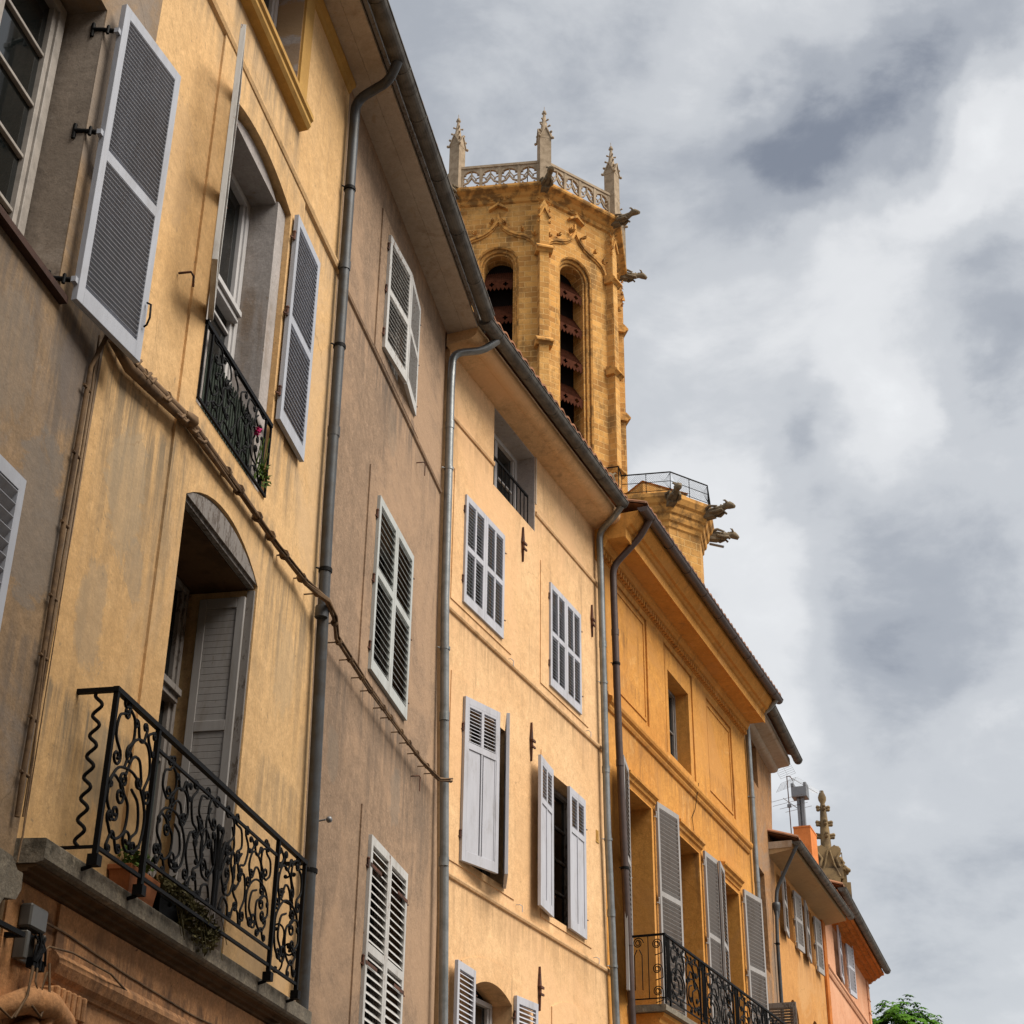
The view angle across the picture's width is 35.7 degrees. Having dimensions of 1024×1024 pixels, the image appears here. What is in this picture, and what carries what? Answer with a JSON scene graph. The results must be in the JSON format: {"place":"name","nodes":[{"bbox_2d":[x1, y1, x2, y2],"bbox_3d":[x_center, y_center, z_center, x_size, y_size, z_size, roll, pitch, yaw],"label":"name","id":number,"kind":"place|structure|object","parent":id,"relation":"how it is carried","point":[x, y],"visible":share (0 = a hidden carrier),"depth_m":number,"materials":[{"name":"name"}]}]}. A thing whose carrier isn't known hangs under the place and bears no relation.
{"place":"outdoors","nodes":[
{"label":"outdoors","id":0,"kind":"place"},
{"bbox_2d":[447,107,646,492],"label":"bell tower","id":1,"kind":"structure","parent":0,"point":[550,256],"depth_m":75.85,"materials":[{"name":"stone"}]},
{"bbox_2d":[476,499,797,1023],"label":"terrace house","id":2,"kind":"structure","parent":0,"point":[693,693],"depth_m":25.78,"materials":[{"name":"paint"}]},
{"bbox_2d":[668,689,677,760],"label":"window","id":3,"kind":"structure","parent":2,"relation":"in","point":[671,698],"depth_m":27.33,"materials":[{"name":"grey wood"}]},
{"bbox_2d":[389,0,1023,1023],"label":"sky","id":4,"kind":"structure","parent":0,"point":[824,336],"materials":[{"name":"grey"}]},
{"bbox_2d":[820,879,890,1023],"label":"terrace house","id":5,"kind":"structure","parent":0,"point":[855,962],"depth_m":39.90,"materials":[{"name":"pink paint"}]},
{"label":"street","id":6,"kind":"structure","parent":0,"visible":0},
{"bbox_2d":[0,0,180,931],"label":"terrace house","id":7,"kind":"structure","parent":6,"relation":"on","point":[89,91],"depth_m":9.34,"materials":[{"name":"paint"}]},
{"bbox_2d":[0,919,25,937],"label":"sign bracket","id":8,"kind":"object","parent":7,"relation":"attached to","point":[14,932],"visible":1,"depth_m":7.81,"materials":[{"name":"black metal"}]},
{"bbox_2d":[16,650,45,862],"bbox_3d":[-2.446,1.230,8.121,0.037,1.151,0.066,18,-33,-30],"label":"wire","id":9,"kind":"object","parent":7,"relation":"attached to","point":[32,756],"visible":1,"depth_m":8.14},
{"bbox_2d":[0,0,66,235],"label":"window","id":10,"kind":"structure","parent":7,"relation":"in","point":[31,31],"depth_m":9.46,"materials":[{"name":"paint"}]},
{"bbox_2d":[14,335,107,836],"bbox_3d":[-2.459,0.286,8.778,0.088,3.074,0.153,-5,-29,11],"label":"wall cable","id":11,"kind":"object","parent":7,"relation":"attached to","point":[51,606],"depth_m":8.72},
{"bbox_2d":[0,0,417,1023],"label":"terrace house","id":12,"kind":"structure","parent":6,"relation":"on","point":[180,708],"depth_m":11.44,"materials":[{"name":"yellow paint"}]},
{"bbox_2d":[11,903,50,1018],"bbox_3d":[-2.415,2.268,7.979,0.137,0.584,0.302,-5,-29,10],"label":"junction box","id":13,"kind":"object","parent":12,"relation":"attached to","point":[33,917],"visible":0.99,"depth_m":8.02,"materials":[{"name":"grey plastic"}]},
{"bbox_2d":[0,945,126,1019],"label":"wire","id":14,"kind":"object","parent":12,"relation":"attached to","point":[77,955],"visible":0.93,"depth_m":8.42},
{"bbox_2d":[33,922,211,1023],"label":"wire","id":15,"kind":"object","parent":12,"relation":"attached to","point":[114,967],"visible":0.81,"depth_m":9.08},
{"bbox_2d":[107,844,159,906],"bbox_3d":[-2.207,2.113,9.305,0.198,0.346,0.441,-5,-29,10],"label":"plant pot","id":16,"kind":"object","parent":12,"relation":"on","point":[122,877],"visible":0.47,"depth_m":9.17,"materials":[{"name":"ceramic"}]},
{"bbox_2d":[146,576,189,877],"bbox_3d":[-2.581,1.486,10.774,0.120,2.740,1.360,-5,-29,10],"label":"window","id":17,"kind":"structure","parent":12,"relation":"in","point":[171,691],"depth_m":11.49,"materials":[{"name":"grey wood"}]},
{"bbox_2d":[149,873,226,960],"bbox_3d":[-2.031,2.503,9.839,0.294,0.425,0.974,-5,-29,10],"label":"plant pot","id":18,"kind":"object","parent":12,"relation":"on","point":[175,913],"visible":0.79,"depth_m":9.77,"materials":[{"name":"black metal"}]},
{"bbox_2d":[208,170,250,382],"bbox_3d":[-2.339,-1.633,12.395,0.120,2.735,1.070,-5,-29,10],"label":"window","id":19,"kind":"structure","parent":12,"relation":"in","point":[227,311],"depth_m":12.99,"materials":[{"name":"grey paint"}]},
{"bbox_2d":[253,427,271,487],"bbox_3d":[-1.922,-0.409,12.243,0.136,0.407,0.375,-5,-29,10],"label":"flowering plant","id":20,"kind":"object","parent":12,"relation":"on","point":[261,465],"visible":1,"depth_m":12.22,"materials":[{"name":"green plant"}]},
{"bbox_2d":[264,0,278,27],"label":"window","id":21,"kind":"structure","parent":12,"relation":"in","point":[272,5],"depth_m":14.54,"materials":[{"name":"grey glass"}]},
{"bbox_2d":[108,338,452,782],"bbox_3d":[-1.599,0.911,13.428,0.233,0.301,8.713,-5,-29,10],"label":"cable bundle","id":22,"kind":"object","parent":12,"relation":"attached to","point":[139,374],"visible":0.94,"depth_m":11.64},
{"bbox_2d":[294,70,494,1023],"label":"terrace house","id":23,"kind":"structure","parent":6,"relation":"on","point":[417,288],"depth_m":16.13,"materials":[{"name":"paint"}]},
{"bbox_2d":[364,868,383,1023],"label":"window","id":24,"kind":"structure","parent":23,"relation":"in","point":[379,878],"depth_m":15.34,"materials":[{"name":"paint"}]},
{"bbox_2d":[369,541,390,692],"bbox_3d":[-1.453,0.999,16.012,0.070,1.830,1.350,-5,-29,10],"label":"window","id":25,"kind":"structure","parent":23,"relation":"in","point":[379,640],"depth_m":16.55,"materials":[{"name":"paint"}]},
{"bbox_2d":[383,288,400,380],"bbox_3d":[-1.446,-2.007,17.463,0.070,1.440,1.360,-5,-29,10],"label":"window","id":26,"kind":"structure","parent":23,"relation":"in","point":[393,369],"depth_m":18.05,"materials":[{"name":"paint"}]},
{"bbox_2d":[434,313,628,1023],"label":"terrace house","id":27,"kind":"structure","parent":6,"relation":"on","point":[531,489],"depth_m":20.10,"materials":[{"name":"paint"}]},
{"bbox_2d":[459,717,491,876],"bbox_3d":[-0.520,3.280,18.523,0.070,1.860,1.220,-11,-30,20],"label":"window","id":28,"kind":"structure","parent":27,"relation":"in","point":[487,873],"depth_m":19.07,"materials":[{"name":"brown wood"}]},
{"bbox_2d":[467,518,489,613],"bbox_3d":[-0.544,0.727,19.752,0.070,1.400,1.130,-11,-30,20],"label":"window","id":29,"kind":"structure","parent":27,"relation":"in","point":[477,568],"depth_m":20.01,"materials":[{"name":"paint"}]},
{"bbox_2d":[475,998,491,1023],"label":"window","id":30,"kind":"structure","parent":27,"relation":"in","point":[483,1010],"depth_m":18.02,"materials":[{"name":"grey paint"}]},
{"bbox_2d":[494,433,516,509],"bbox_3d":[-0.233,-0.513,21.496,0.070,1.160,1.390,-11,-30,20],"label":"window","id":31,"kind":"structure","parent":27,"relation":"in","point":[505,457],"depth_m":21.91,"materials":[{"name":"grey paint"}]},
{"bbox_2d":[553,605,561,685],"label":"window","id":32,"kind":"structure","parent":27,"relation":"in","point":[553,605],"depth_m":22.35,"materials":[{"name":"paint"}]},
{"bbox_2d":[553,789,567,926],"bbox_3d":[0.525,4.483,20.703,0.070,1.820,1.160,-11,-30,20],"label":"window","id":33,"kind":"structure","parent":27,"relation":"in","point":[560,804],"depth_m":21.01,"materials":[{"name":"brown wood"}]},
{"bbox_2d":[606,466,738,582],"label":"stair turret","id":34,"kind":"object","parent":6,"relation":"on","point":[685,520],"visible":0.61,"depth_m":62.21,"materials":[{"name":"stone"}]},
{"bbox_2d":[744,705,802,1022],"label":"terrace house","id":35,"kind":"structure","parent":6,"relation":"on","point":[773,746],"depth_m":31.93,"materials":[{"name":"paint"}]},
{"bbox_2d":[767,829,854,1023],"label":"terrace house","id":36,"kind":"structure","parent":6,"relation":"on","point":[808,897],"depth_m":33.67,"materials":[{"name":"orange paint"}]},
{"bbox_2d":[791,782,818,863],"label":"chimney stack","id":37,"kind":"object","parent":36,"relation":"on","point":[805,832],"visible":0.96,"depth_m":41.12,"materials":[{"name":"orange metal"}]},
{"bbox_2d":[773,766,816,833],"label":"television aerial","id":38,"kind":"object","parent":37,"relation":"attached to","point":[789,806],"visible":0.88,"depth_m":41.49,"materials":[{"name":"metal"}]},
{"bbox_2d":[815,790,851,896],"bbox_3d":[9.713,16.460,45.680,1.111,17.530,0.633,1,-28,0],"label":"gothic finial","id":39,"kind":"object","parent":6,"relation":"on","point":[832,865],"visible":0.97,"depth_m":48.65,"materials":[{"name":"stone"}]},
{"bbox_2d":[871,994,942,1023],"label":"chestnut tree","id":40,"kind":"object","parent":6,"relation":"on","point":[894,1014],"visible":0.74,"depth_m":67.31,"materials":[{"name":"green plant"}]}
]}

